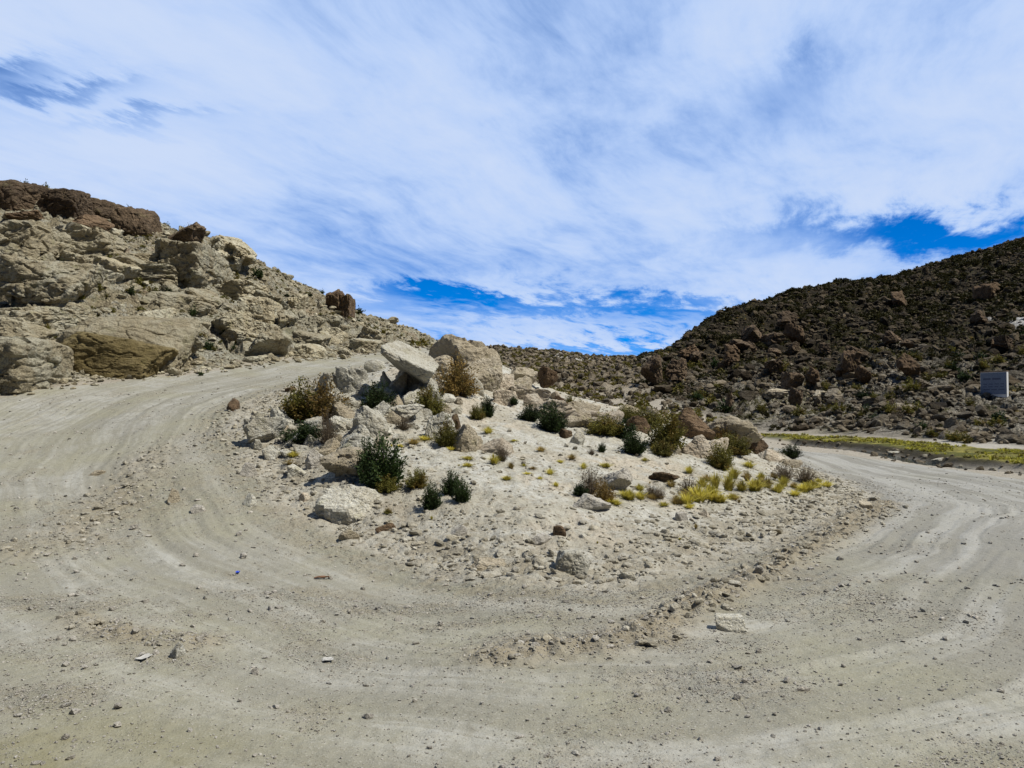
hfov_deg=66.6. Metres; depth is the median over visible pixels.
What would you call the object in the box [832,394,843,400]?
hillside boulder
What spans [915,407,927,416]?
hillside boulder
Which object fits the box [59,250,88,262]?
outcrop
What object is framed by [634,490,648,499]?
tussock
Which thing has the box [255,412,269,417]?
rock
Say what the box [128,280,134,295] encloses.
hillside shrub
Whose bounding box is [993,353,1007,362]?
hillside shrub
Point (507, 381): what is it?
boulder
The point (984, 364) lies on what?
hillside shrub
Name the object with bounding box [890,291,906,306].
crag
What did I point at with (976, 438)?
hillside boulder
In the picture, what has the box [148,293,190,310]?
outcrop
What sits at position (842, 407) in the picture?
hillside shrub
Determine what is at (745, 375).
hillside boulder
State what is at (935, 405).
hillside boulder
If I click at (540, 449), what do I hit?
tussock
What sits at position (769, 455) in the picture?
boulder
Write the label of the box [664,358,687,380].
crag
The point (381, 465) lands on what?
shrub
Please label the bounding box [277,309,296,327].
rock
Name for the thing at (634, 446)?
shrub
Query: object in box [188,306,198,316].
hillside shrub
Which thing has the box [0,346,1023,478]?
ground
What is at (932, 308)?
scrub
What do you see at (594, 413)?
boulder
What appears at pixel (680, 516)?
rock
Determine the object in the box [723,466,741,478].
tussock
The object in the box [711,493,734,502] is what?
tussock
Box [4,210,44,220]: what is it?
outcrop
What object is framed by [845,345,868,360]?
crag
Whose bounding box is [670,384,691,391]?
hillside boulder
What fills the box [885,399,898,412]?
hillside shrub
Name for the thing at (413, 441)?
tussock
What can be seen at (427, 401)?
shrub
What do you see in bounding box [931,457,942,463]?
rock
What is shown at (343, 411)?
rock
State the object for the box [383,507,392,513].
shrub
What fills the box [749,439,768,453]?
rock
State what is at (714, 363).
hillside shrub
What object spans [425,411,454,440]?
boulder
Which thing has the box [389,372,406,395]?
boulder
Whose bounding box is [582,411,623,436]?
shrub
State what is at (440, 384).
rock
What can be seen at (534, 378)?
rock
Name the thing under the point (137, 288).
hillside boulder
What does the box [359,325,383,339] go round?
outcrop
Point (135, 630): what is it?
stone
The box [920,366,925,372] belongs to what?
hillside boulder
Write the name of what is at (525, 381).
rock
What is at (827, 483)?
tussock
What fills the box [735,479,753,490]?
tussock
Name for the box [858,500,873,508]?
rock
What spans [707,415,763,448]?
boulder
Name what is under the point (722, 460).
shrub
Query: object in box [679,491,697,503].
tussock
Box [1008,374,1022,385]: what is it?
hillside boulder
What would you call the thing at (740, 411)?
hillside shrub
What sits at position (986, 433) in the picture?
scree
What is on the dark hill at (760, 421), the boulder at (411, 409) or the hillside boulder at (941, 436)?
the hillside boulder at (941, 436)
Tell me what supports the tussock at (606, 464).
on the mound
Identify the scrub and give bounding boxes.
[0,223,436,350]
[410,338,722,421]
[635,238,1023,442]
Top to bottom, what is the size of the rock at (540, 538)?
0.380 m
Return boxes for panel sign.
[980,371,1008,397]
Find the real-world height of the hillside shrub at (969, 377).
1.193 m
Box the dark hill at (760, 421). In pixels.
[642,238,1023,445]
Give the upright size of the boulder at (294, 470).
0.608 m
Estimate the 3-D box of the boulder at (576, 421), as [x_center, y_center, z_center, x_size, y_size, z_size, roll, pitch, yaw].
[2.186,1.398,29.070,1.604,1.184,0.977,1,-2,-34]
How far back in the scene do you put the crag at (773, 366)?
111.11 m
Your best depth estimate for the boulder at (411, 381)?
29.26 m
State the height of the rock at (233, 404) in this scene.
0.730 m
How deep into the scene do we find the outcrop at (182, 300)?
54.11 m
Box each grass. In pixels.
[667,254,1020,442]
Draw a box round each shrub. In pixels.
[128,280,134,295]
[135,276,146,288]
[147,284,159,291]
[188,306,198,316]
[203,336,214,350]
[252,263,263,277]
[269,375,322,422]
[276,419,321,444]
[294,372,353,420]
[314,408,340,443]
[354,429,408,488]
[355,433,375,482]
[356,305,365,314]
[358,379,397,408]
[375,473,402,492]
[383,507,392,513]
[392,413,413,430]
[402,467,428,488]
[414,383,449,414]
[420,480,442,509]
[432,414,459,447]
[434,349,482,397]
[439,467,460,495]
[451,475,471,502]
[467,403,486,419]
[479,396,496,416]
[494,436,508,461]
[509,395,518,404]
[516,403,539,421]
[535,398,568,432]
[565,394,575,402]
[572,481,588,495]
[579,455,604,494]
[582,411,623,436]
[588,447,597,454]
[590,476,616,501]
[597,441,605,452]
[612,404,642,420]
[613,416,637,437]
[620,429,649,454]
[634,405,665,427]
[643,482,659,494]
[644,407,688,450]
[650,437,674,456]
[654,485,666,498]
[662,371,669,381]
[673,385,682,392]
[677,475,698,491]
[691,391,702,398]
[692,388,706,395]
[704,392,718,401]
[704,396,712,405]
[704,438,735,470]
[711,356,721,366]
[712,426,740,438]
[715,431,751,455]
[716,396,725,410]
[721,403,732,412]
[731,401,744,414]
[732,362,744,369]
[756,401,768,410]
[769,460,794,480]
[778,443,803,458]
[779,360,787,371]
[790,404,806,415]
[793,460,818,482]
[817,404,830,411]
[830,400,847,411]
[851,383,863,389]
[854,389,871,398]
[869,345,881,353]
[884,389,896,399]
[885,395,895,404]
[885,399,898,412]
[892,383,906,391]
[900,401,914,413]
[904,378,921,390]
[910,400,923,409]
[911,351,922,360]
[912,376,928,388]
[915,420,927,429]
[925,427,940,436]
[933,370,946,378]
[943,358,954,368]
[944,429,956,440]
[945,361,957,370]
[949,430,962,440]
[953,349,965,356]
[957,372,968,381]
[958,429,973,440]
[959,371,972,379]
[965,396,975,406]
[973,349,990,358]
[973,417,985,426]
[979,357,989,367]
[985,416,1007,426]
[990,406,1006,420]
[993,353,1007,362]
[1015,344,1023,354]
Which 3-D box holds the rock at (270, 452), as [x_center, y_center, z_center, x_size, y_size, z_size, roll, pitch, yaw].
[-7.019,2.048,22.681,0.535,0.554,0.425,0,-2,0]
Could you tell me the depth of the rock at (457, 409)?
26.91 m
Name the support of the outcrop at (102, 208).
on the rocky hill at (129, 302)
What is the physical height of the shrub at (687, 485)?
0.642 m
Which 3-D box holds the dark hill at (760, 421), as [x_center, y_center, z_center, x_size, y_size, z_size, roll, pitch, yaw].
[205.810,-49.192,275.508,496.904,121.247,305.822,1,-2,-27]
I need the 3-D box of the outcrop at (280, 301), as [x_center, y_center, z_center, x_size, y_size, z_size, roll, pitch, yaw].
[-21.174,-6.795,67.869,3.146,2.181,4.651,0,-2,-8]
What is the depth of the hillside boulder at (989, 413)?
77.17 m
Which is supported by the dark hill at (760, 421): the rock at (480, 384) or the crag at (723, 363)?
the crag at (723, 363)
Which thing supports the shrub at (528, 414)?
on the mound
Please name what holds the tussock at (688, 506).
on the mound
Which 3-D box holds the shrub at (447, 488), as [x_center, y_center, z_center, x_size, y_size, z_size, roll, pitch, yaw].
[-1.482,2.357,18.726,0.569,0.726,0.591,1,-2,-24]
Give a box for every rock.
[88,470,105,475]
[166,488,179,503]
[170,642,185,658]
[190,504,204,513]
[226,398,239,411]
[239,462,258,476]
[243,493,256,506]
[250,439,263,450]
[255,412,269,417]
[262,445,280,459]
[280,449,291,457]
[282,433,301,447]
[285,386,294,391]
[292,444,308,451]
[298,492,309,501]
[303,435,315,445]
[304,416,321,428]
[318,448,335,455]
[320,438,340,449]
[332,401,354,418]
[335,434,342,441]
[338,529,359,540]
[344,418,352,429]
[351,424,369,436]
[355,382,369,396]
[355,395,361,403]
[364,359,384,372]
[373,401,390,416]
[375,523,395,532]
[386,411,401,423]
[386,425,395,435]
[391,395,402,406]
[391,433,407,441]
[407,384,420,392]
[409,422,419,428]
[410,409,424,419]
[423,408,431,419]
[436,378,447,393]
[441,404,451,413]
[442,393,455,402]
[451,405,462,413]
[451,414,460,429]
[451,525,467,535]
[454,397,462,404]
[469,376,484,396]
[514,375,531,388]
[523,393,543,407]
[532,371,537,383]
[532,532,551,544]
[550,391,560,398]
[553,395,568,404]
[553,525,565,536]
[558,429,572,438]
[570,430,584,444]
[571,401,600,410]
[585,417,603,428]
[599,410,623,423]
[618,571,635,580]
[626,415,650,432]
[646,406,665,421]
[666,442,681,454]
[675,512,687,520]
[700,509,709,517]
[709,437,728,452]
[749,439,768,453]
[765,529,781,534]
[782,459,802,467]
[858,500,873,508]
[887,451,898,455]
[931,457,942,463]
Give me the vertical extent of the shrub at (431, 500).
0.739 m
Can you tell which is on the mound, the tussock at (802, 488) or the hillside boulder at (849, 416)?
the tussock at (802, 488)
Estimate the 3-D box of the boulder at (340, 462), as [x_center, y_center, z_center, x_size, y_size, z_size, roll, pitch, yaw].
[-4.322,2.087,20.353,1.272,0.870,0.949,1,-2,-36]
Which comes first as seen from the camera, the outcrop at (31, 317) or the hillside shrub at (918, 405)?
the outcrop at (31, 317)
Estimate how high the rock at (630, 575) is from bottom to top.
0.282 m
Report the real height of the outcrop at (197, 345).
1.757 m
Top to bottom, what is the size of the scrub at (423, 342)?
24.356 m
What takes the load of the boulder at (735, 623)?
on the road
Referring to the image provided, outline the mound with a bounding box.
[229,354,873,589]
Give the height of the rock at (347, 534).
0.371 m
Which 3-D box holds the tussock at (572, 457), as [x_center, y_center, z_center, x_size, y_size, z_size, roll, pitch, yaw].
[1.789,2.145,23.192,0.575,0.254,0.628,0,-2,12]
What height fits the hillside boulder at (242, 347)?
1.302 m
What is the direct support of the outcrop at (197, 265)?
on the rocky hill at (129, 302)
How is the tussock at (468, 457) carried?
on the mound
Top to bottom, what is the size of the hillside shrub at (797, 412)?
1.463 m
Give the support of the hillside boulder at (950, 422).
on the dark hill at (760, 421)
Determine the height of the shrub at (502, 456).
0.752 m
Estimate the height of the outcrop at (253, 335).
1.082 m
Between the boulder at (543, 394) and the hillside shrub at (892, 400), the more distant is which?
the hillside shrub at (892, 400)
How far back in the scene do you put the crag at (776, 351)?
132.51 m
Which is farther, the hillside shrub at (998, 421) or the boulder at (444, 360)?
the hillside shrub at (998, 421)
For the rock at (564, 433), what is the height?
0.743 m
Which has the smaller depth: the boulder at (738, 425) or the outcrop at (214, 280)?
the boulder at (738, 425)
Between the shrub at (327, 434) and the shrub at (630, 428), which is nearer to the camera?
the shrub at (327, 434)
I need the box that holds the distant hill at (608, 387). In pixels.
[488,346,644,391]
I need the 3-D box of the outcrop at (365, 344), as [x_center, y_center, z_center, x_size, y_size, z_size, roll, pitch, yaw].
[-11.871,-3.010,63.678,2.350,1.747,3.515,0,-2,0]
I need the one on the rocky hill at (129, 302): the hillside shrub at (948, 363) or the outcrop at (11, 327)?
the outcrop at (11, 327)
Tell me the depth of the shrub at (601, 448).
25.09 m
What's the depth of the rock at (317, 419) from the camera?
24.46 m
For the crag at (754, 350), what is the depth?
140.18 m
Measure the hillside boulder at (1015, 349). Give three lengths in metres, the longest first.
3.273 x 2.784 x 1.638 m
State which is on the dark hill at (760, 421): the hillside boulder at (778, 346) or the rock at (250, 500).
the hillside boulder at (778, 346)
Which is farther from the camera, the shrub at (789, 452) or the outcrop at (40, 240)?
the outcrop at (40, 240)
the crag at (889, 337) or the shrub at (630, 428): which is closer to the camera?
the shrub at (630, 428)
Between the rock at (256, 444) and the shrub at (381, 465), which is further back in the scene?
the rock at (256, 444)
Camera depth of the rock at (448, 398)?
28.37 m
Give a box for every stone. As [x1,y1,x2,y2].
[65,754,74,759]
[90,700,97,706]
[109,606,116,610]
[113,702,122,708]
[113,721,121,727]
[130,524,138,528]
[131,627,139,633]
[195,634,204,641]
[240,553,247,558]
[250,667,258,674]
[664,706,671,712]
[715,675,721,680]
[733,694,740,699]
[754,565,763,573]
[784,676,789,682]
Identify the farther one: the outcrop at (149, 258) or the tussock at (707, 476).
the outcrop at (149, 258)
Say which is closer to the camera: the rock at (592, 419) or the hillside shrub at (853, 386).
the rock at (592, 419)
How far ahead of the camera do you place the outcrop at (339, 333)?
67.58 m
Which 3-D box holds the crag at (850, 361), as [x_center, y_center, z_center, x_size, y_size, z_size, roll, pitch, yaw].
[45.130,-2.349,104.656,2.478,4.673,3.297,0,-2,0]
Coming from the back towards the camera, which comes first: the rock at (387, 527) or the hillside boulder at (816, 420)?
the hillside boulder at (816, 420)
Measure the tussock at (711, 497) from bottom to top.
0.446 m
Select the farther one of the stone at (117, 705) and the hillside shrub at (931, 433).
the hillside shrub at (931, 433)
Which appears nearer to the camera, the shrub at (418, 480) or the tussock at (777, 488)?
the shrub at (418, 480)
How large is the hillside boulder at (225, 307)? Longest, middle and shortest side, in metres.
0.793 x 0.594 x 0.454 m
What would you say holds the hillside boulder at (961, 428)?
on the dark hill at (760, 421)
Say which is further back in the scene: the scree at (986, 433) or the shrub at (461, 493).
the scree at (986, 433)
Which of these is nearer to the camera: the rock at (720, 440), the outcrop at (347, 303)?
the rock at (720, 440)
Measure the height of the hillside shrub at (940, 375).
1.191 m
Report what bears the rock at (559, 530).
on the mound
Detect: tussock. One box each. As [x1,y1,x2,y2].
[283,459,296,464]
[288,450,298,456]
[407,436,422,444]
[417,435,431,440]
[461,455,473,459]
[482,426,491,433]
[487,453,499,464]
[501,475,513,480]
[506,462,517,468]
[535,446,547,451]
[544,467,555,474]
[564,453,576,459]
[597,462,613,467]
[607,495,617,502]
[610,500,623,504]
[618,489,637,498]
[621,488,638,499]
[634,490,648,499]
[635,483,644,490]
[648,494,659,499]
[660,501,669,505]
[663,479,680,486]
[672,497,678,504]
[675,489,693,496]
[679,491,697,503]
[680,482,719,502]
[683,465,695,473]
[683,503,696,508]
[696,476,708,486]
[699,473,710,480]
[702,482,719,493]
[702,486,729,499]
[706,471,722,488]
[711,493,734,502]
[719,472,739,490]
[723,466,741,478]
[726,492,740,499]
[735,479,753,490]
[741,460,757,467]
[741,470,751,481]
[744,477,769,491]
[754,472,769,479]
[756,476,778,488]
[771,483,785,492]
[778,476,790,485]
[784,489,803,495]
[789,482,798,487]
[795,482,814,491]
[795,482,821,490]
[800,480,830,487]
[819,480,834,486]
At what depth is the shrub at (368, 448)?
19.92 m
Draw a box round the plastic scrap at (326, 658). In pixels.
[322,657,333,660]
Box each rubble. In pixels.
[13,344,430,395]
[193,362,876,592]
[770,439,1021,475]
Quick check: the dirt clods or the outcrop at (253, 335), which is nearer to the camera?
the dirt clods
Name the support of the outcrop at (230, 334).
on the rocky hill at (129, 302)
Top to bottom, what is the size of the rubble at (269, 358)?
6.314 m
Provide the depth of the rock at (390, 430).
23.78 m
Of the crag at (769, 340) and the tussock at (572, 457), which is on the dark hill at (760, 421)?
the crag at (769, 340)
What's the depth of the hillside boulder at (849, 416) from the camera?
81.73 m
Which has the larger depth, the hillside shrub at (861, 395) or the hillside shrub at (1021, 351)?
the hillside shrub at (1021, 351)
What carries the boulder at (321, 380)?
on the mound
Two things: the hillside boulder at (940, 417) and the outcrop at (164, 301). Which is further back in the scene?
the hillside boulder at (940, 417)
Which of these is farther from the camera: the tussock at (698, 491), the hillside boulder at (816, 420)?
the hillside boulder at (816, 420)
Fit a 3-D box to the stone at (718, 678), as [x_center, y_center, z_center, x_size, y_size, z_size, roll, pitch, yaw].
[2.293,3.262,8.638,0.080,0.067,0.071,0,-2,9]
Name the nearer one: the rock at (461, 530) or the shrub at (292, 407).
the rock at (461, 530)
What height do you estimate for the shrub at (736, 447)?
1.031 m
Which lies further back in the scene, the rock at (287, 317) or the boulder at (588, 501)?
the rock at (287, 317)
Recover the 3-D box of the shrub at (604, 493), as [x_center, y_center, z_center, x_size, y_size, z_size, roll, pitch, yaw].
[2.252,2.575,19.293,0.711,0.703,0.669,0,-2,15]
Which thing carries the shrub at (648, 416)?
on the mound
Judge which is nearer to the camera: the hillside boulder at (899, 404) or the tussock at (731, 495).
the tussock at (731, 495)
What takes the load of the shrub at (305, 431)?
on the mound
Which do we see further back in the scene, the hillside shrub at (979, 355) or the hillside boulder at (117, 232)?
the hillside shrub at (979, 355)
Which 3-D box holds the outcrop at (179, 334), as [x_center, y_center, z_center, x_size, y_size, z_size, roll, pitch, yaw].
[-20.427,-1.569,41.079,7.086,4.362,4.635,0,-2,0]
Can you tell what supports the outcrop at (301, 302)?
on the rocky hill at (129, 302)
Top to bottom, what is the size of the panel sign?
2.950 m
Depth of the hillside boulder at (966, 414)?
76.29 m
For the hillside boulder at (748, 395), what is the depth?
98.77 m
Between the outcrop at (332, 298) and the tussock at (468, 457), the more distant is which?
the outcrop at (332, 298)
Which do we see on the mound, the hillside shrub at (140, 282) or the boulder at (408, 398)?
the boulder at (408, 398)
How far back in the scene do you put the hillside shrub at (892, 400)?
84.46 m
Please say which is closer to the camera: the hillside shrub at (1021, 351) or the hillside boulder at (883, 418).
the hillside boulder at (883, 418)
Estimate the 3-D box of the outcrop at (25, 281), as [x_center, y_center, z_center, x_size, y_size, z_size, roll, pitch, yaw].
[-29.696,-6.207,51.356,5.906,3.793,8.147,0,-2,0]
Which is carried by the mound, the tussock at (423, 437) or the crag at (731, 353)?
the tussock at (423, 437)
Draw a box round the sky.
[0,0,1023,355]
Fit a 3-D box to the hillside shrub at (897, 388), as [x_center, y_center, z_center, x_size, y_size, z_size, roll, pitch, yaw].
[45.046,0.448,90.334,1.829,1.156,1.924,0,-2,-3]
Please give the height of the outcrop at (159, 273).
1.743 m
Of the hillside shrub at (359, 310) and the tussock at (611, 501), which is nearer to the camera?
the tussock at (611, 501)
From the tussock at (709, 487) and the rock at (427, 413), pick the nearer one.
the tussock at (709, 487)
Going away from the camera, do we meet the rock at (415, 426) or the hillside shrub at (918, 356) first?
the rock at (415, 426)
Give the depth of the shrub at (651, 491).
20.77 m
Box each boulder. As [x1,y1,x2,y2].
[110,228,123,237]
[126,283,141,293]
[160,281,178,291]
[201,322,210,328]
[222,304,229,309]
[234,341,251,354]
[242,416,287,442]
[270,406,293,425]
[283,274,293,280]
[287,464,305,477]
[305,449,322,468]
[313,484,379,524]
[317,372,341,393]
[319,446,363,476]
[329,416,346,431]
[333,392,359,408]
[335,366,368,392]
[339,433,375,449]
[340,325,347,330]
[350,405,388,437]
[367,387,402,398]
[380,340,438,382]
[380,371,391,387]
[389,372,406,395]
[390,403,423,418]
[394,370,435,390]
[401,389,423,404]
[418,378,439,398]
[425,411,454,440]
[428,334,489,370]
[434,355,455,380]
[453,424,482,452]
[461,348,502,391]
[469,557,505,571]
[479,438,513,454]
[493,390,516,406]
[498,373,514,390]
[510,367,535,379]
[510,386,550,401]
[533,399,580,418]
[537,366,558,387]
[555,549,589,575]
[564,406,590,426]
[573,493,611,510]
[586,410,604,416]
[598,468,632,489]
[619,404,639,413]
[648,472,679,481]
[654,385,671,392]
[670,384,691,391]
[671,407,714,440]
[681,435,714,458]
[682,332,697,340]
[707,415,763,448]
[712,379,726,384]
[712,393,722,398]
[715,613,746,633]
[727,369,740,380]
[738,390,755,401]
[739,371,751,379]
[758,449,784,462]
[767,344,780,350]
[767,403,780,408]
[791,424,808,430]
[797,356,811,362]
[811,416,823,423]
[825,388,840,397]
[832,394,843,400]
[835,420,851,426]
[837,425,848,431]
[842,372,855,378]
[843,413,852,419]
[863,398,879,405]
[871,414,888,426]
[876,395,886,400]
[880,390,893,395]
[886,362,893,368]
[892,403,917,409]
[897,421,910,428]
[907,423,921,429]
[908,338,919,343]
[913,378,933,388]
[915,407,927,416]
[918,345,932,349]
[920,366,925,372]
[927,385,957,391]
[929,387,936,394]
[929,402,946,410]
[930,413,948,421]
[933,427,945,430]
[935,369,951,373]
[937,430,956,439]
[943,416,958,427]
[946,400,954,407]
[946,423,966,432]
[951,341,964,347]
[956,411,974,418]
[965,432,979,437]
[970,384,980,390]
[970,436,985,441]
[975,405,988,416]
[976,410,1000,417]
[989,348,999,355]
[995,434,1020,442]
[997,323,1014,330]
[998,362,1007,368]
[998,430,1014,434]
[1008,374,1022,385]
[1009,333,1018,340]
[1013,343,1023,352]
[1015,432,1023,438]
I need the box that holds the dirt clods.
[0,444,907,668]
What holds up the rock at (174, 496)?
on the road
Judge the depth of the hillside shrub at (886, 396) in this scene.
89.58 m
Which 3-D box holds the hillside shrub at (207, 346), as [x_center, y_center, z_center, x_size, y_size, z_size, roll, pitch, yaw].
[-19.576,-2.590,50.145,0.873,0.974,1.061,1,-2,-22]
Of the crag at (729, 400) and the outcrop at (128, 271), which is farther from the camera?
the crag at (729, 400)
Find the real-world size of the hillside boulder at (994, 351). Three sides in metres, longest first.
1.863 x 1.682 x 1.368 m
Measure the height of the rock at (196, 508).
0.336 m
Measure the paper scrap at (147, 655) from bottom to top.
0.027 m
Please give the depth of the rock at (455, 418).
24.63 m
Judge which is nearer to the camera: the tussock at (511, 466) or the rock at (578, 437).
the tussock at (511, 466)
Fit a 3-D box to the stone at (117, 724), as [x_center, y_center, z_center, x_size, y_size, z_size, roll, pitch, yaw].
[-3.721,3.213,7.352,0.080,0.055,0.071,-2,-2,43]
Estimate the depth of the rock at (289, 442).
23.26 m
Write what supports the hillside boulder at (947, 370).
on the dark hill at (760, 421)
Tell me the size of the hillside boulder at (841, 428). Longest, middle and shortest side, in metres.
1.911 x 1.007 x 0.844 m
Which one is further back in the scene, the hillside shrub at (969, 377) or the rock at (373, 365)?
the hillside shrub at (969, 377)
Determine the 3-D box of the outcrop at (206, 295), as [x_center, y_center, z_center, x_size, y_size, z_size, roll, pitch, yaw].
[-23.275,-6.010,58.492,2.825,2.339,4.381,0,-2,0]
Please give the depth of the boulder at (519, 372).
35.67 m
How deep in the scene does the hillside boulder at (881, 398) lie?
88.33 m
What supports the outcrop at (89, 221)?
on the rocky hill at (129, 302)
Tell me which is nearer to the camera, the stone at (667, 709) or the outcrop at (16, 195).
the stone at (667, 709)
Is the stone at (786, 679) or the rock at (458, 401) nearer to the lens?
the stone at (786, 679)
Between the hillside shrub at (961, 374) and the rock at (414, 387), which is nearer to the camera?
the rock at (414, 387)
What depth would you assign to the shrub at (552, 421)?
26.94 m
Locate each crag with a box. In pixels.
[640,354,662,385]
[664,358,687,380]
[678,344,698,358]
[689,351,703,362]
[717,358,729,368]
[724,344,739,364]
[726,391,732,406]
[728,339,753,350]
[732,344,739,354]
[741,325,761,342]
[747,341,756,353]
[760,332,785,346]
[764,359,783,373]
[764,388,789,399]
[768,348,780,356]
[776,310,796,329]
[780,371,804,389]
[783,323,805,346]
[786,341,800,353]
[788,386,802,405]
[805,367,819,384]
[812,390,826,398]
[819,342,830,356]
[833,363,842,376]
[840,350,861,374]
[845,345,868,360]
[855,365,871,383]
[882,330,901,344]
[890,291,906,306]
[896,353,920,375]
[899,339,912,347]
[969,310,987,323]
[972,283,995,299]
[988,282,999,290]
[991,338,1002,348]
[993,334,1012,350]
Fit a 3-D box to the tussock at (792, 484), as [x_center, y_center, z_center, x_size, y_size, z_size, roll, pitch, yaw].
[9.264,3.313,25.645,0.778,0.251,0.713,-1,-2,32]
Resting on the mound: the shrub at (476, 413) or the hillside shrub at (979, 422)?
the shrub at (476, 413)
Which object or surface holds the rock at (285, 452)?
on the mound
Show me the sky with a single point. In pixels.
(605, 177)
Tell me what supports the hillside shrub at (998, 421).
on the dark hill at (760, 421)
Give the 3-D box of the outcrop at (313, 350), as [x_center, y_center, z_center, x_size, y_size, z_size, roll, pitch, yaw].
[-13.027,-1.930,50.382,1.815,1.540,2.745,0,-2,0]
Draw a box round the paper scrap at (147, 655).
[135,653,152,658]
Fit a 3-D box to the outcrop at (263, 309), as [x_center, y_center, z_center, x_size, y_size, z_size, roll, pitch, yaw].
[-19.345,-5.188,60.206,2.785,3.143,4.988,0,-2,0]
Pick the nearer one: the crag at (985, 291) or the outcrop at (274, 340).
the outcrop at (274, 340)
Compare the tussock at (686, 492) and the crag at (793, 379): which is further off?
the crag at (793, 379)
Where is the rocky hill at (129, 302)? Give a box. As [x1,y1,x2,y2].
[0,188,436,383]
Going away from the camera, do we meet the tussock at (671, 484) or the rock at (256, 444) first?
the tussock at (671, 484)
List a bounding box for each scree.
[0,188,433,384]
[418,344,712,423]
[643,339,1023,444]
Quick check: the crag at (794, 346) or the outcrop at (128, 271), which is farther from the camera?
the crag at (794, 346)
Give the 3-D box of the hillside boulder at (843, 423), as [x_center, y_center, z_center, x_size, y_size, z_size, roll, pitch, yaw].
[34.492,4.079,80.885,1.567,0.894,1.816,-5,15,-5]
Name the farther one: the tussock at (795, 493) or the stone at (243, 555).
the tussock at (795, 493)
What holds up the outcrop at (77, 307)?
on the rocky hill at (129, 302)
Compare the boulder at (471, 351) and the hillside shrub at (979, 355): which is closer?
the boulder at (471, 351)
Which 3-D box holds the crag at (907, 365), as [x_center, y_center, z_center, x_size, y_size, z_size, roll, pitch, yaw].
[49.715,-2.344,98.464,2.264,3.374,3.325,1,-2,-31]
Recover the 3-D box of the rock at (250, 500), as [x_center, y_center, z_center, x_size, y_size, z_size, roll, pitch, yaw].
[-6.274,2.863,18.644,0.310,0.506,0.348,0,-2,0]
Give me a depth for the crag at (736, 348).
138.01 m
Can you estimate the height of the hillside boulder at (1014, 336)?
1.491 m
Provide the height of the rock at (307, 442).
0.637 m
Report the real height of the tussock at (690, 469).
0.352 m
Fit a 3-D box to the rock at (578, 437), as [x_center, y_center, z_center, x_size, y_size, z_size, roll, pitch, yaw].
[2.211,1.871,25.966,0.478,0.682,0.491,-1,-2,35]
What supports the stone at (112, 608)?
on the road
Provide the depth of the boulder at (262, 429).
23.48 m
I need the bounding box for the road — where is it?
[0,347,1023,767]
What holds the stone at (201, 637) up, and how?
on the road
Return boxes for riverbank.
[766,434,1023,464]
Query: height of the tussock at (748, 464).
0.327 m
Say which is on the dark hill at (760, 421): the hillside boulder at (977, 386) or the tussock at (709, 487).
the hillside boulder at (977, 386)
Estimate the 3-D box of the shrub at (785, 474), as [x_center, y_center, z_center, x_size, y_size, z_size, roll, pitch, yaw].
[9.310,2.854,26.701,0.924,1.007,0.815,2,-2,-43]
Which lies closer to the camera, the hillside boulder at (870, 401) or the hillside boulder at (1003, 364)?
the hillside boulder at (870, 401)
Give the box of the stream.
[797,445,1023,473]
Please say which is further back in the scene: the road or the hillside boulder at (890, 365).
the hillside boulder at (890, 365)
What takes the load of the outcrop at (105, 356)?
on the rocky hill at (129, 302)
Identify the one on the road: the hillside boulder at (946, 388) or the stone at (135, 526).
the stone at (135, 526)
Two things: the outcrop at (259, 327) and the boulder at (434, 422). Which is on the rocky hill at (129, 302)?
the outcrop at (259, 327)
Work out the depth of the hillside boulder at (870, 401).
87.97 m
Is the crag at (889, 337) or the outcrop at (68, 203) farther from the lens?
the crag at (889, 337)
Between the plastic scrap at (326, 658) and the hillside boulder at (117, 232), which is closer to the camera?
the plastic scrap at (326, 658)
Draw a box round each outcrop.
[0,179,49,210]
[0,219,71,261]
[0,254,124,304]
[0,306,95,331]
[0,310,43,324]
[0,318,59,338]
[0,336,73,394]
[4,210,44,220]
[19,256,40,260]
[36,188,94,218]
[50,301,89,312]
[52,222,88,233]
[56,315,201,372]
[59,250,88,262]
[61,331,177,378]
[68,227,128,258]
[72,214,114,231]
[86,256,142,279]
[90,197,124,222]
[109,206,161,235]
[111,255,146,266]
[112,252,158,262]
[136,263,180,285]
[136,307,176,317]
[138,291,201,312]
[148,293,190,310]
[154,237,233,289]
[168,222,206,242]
[185,287,224,307]
[188,301,217,316]
[191,337,204,352]
[208,278,219,283]
[210,235,256,271]
[211,313,253,331]
[217,279,268,300]
[221,308,246,315]
[221,328,252,342]
[236,335,254,344]
[237,296,282,323]
[244,325,291,356]
[246,333,258,337]
[253,290,288,309]
[253,321,280,333]
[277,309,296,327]
[287,294,308,309]
[292,330,330,345]
[294,343,326,357]
[305,315,325,327]
[318,331,339,343]
[320,315,344,327]
[321,326,347,342]
[325,289,344,310]
[339,294,355,317]
[349,338,382,349]
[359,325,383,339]
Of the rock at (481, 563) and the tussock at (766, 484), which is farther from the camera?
the tussock at (766, 484)
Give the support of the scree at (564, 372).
on the distant hill at (608, 387)

